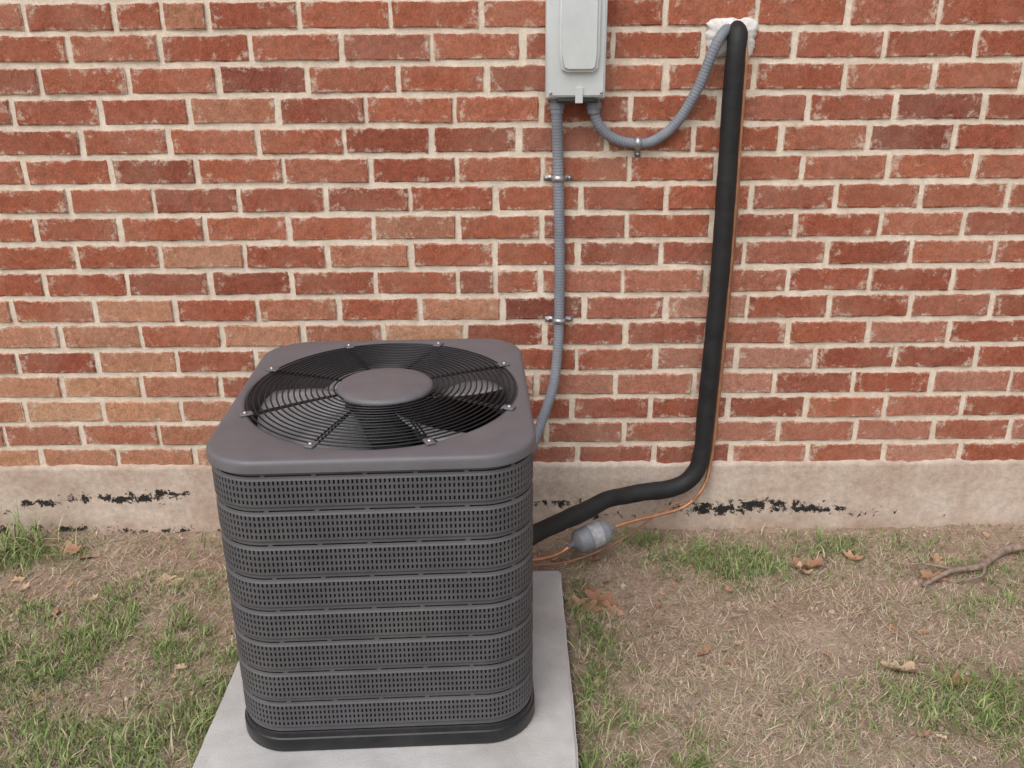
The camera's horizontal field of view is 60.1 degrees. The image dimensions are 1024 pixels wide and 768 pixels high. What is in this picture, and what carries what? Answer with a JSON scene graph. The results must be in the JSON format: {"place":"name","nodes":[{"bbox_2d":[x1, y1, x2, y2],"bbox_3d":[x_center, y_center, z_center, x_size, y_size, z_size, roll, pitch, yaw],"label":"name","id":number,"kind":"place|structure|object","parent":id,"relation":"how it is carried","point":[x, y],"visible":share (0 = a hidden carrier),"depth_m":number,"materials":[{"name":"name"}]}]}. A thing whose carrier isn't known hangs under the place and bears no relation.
{"place":"outdoors","nodes":[
{"label":"outdoors","id":0,"kind":"place"},
{"bbox_2d":[0,520,1023,767],"bbox_3d":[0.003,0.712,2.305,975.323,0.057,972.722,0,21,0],"label":"ground","id":1,"kind":"structure","parent":0,"point":[206,552],"depth_m":2.39,"materials":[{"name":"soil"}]},
{"bbox_2d":[192,571,578,767],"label":"concrete pad","id":2,"kind":"object","parent":1,"relation":"on","point":[546,737],"visible":0.28,"depth_m":1.95,"materials":[{"name":"grey concrete"}]},
{"bbox_2d":[206,338,535,751],"bbox_3d":[-0.292,0.329,2.152,0.662,0.724,0.736,-1,21,-2],"label":"air conditioner","id":3,"kind":"object","parent":2,"relation":"on","point":[374,499],"visible":1,"depth_m":1.84,"materials":[{"name":"paint"}]},
{"bbox_2d":[1,533,1014,767],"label":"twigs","id":4,"kind":"object","parent":1,"relation":"on","point":[603,664],"visible":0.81,"depth_m":2.42,"materials":[{"name":"wood"}]},
{"bbox_2d":[0,458,1023,533],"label":"concrete foundation","id":5,"kind":"object","parent":1,"relation":"on","point":[806,493],"visible":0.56,"depth_m":2.85,"materials":[{"name":"beige concrete"}]},
{"bbox_2d":[0,0,1023,466],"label":"brick wall","id":6,"kind":"structure","parent":5,"relation":"on","point":[470,78],"depth_m":2.54,"materials":[{"name":"red brick"}]},
{"bbox_2d":[0,0,1023,464],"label":"mortar joints","id":7,"kind":"object","parent":6,"relation":"attached to","point":[518,152],"visible":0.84,"depth_m":2.54,"materials":[{"name":"beige concrete"}]},
{"bbox_2d":[533,99,564,454],"bbox_3d":[0.049,-0.213,2.467,0.052,1.117,0.366,11,24,28],"label":"electrical conduit","id":8,"kind":"object","parent":6,"relation":"attached to","point":[556,110],"visible":0.8,"depth_m":2.56,"materials":[{"name":"grey plastic"}]},
{"bbox_2d":[544,175,572,181],"bbox_3d":[0.130,-0.576,2.480,0.082,0.016,0.035,0,21,0],"label":"conduit strap","id":9,"kind":"object","parent":6,"relation":"attached to","point":[552,178],"visible":1,"depth_m":2.49,"materials":[{"name":"metal"}]},
{"bbox_2d":[545,316,571,324],"bbox_3d":[0.140,-0.188,2.628,0.082,0.016,0.035,0,21,0],"label":"conduit strap","id":10,"kind":"object","parent":6,"relation":"attached to","point":[557,321],"visible":1,"depth_m":2.64,"materials":[{"name":"metal"}]},
{"bbox_2d":[545,0,607,102],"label":"electrical disconnect box","id":11,"kind":"object","parent":6,"relation":"attached to","point":[575,47],"visible":0.98,"depth_m":2.29,"materials":[{"name":"grey paint"}]},
{"bbox_2d":[634,137,641,156],"bbox_3d":[0.348,-0.655,2.450,0.021,0.058,0.034,0,21,0],"label":"conduit strap","id":12,"kind":"object","parent":6,"relation":"attached to","point":[638,146],"visible":1,"depth_m":2.44,"materials":[{"name":"metal"}]},
{"bbox_2d":[533,43,747,561],"bbox_3d":[0.297,-0.186,2.445,0.777,1.440,0.055,-11,24,-27],"label":"copper pipe","id":13,"kind":"object","parent":6,"relation":"attached to","point":[566,548],"visible":0.73,"depth_m":2.64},
{"bbox_2d":[566,520,615,552],"bbox_3d":[0.239,0.461,2.675,0.166,0.089,0.077,-9,23,-22],"label":"filter drier","id":14,"kind":"object","parent":13,"relation":"attached to","point":[591,536],"visible":1,"depth_m":2.65,"materials":[{"name":"paint"}]},
{"bbox_2d":[586,24,730,148],"bbox_3d":[0.399,-0.805,2.394,0.398,0.329,0.086,0,21,0],"label":"electrical conduit","id":15,"kind":"object","parent":6,"relation":"attached to","point":[663,134],"visible":0.94,"depth_m":2.39,"materials":[{"name":"grey plastic"}]},
{"bbox_2d":[705,17,757,58],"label":"wall sealant","id":16,"kind":"structure","parent":6,"relation":"attached to","point":[714,25],"depth_m":2.35,"materials":[{"name":"white"}]},
{"bbox_2d":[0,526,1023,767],"bbox_3d":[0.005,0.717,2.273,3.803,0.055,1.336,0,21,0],"label":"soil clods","id":17,"kind":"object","parent":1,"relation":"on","point":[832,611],"visible":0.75,"depth_m":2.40,"materials":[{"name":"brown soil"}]},
{"bbox_2d":[4,531,1023,741],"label":"fallen leaves","id":18,"kind":"object","parent":1,"relation":"on","point":[592,593],"depth_m":2.60,"materials":[{"name":"brown plant"}]},
{"bbox_3d":[0.092,-1.214,2.432,12.200,3.300,0.270,0,21,0],"label":"wall","id":19,"kind":"object","parent":1,"relation":"on","visible":0},
{"bbox_2d":[533,163,740,565],"bbox_3d":[0.329,-0.187,2.466,0.715,1.446,0.052,-11,23,-25],"label":"thermostat cable","id":20,"kind":"object","parent":19,"relation":"attached to","point":[644,523],"visible":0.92,"depth_m":2.64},
{"bbox_2d":[532,20,747,545],"bbox_3d":[0.289,-0.248,2.428,0.802,1.405,0.139,-13,24,-29],"label":"insulated refrigerant pipe","id":21,"kind":"object","parent":19,"relation":"attached to","point":[689,477],"visible":0.92,"depth_m":2.56,"materials":[{"name":"plastic"}]},
{"bbox_2d":[0,499,1023,767],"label":"grass","id":22,"kind":"structure","parent":0,"point":[202,713],"depth_m":2.24,"materials":[{"name":"green plant"}]}
]}

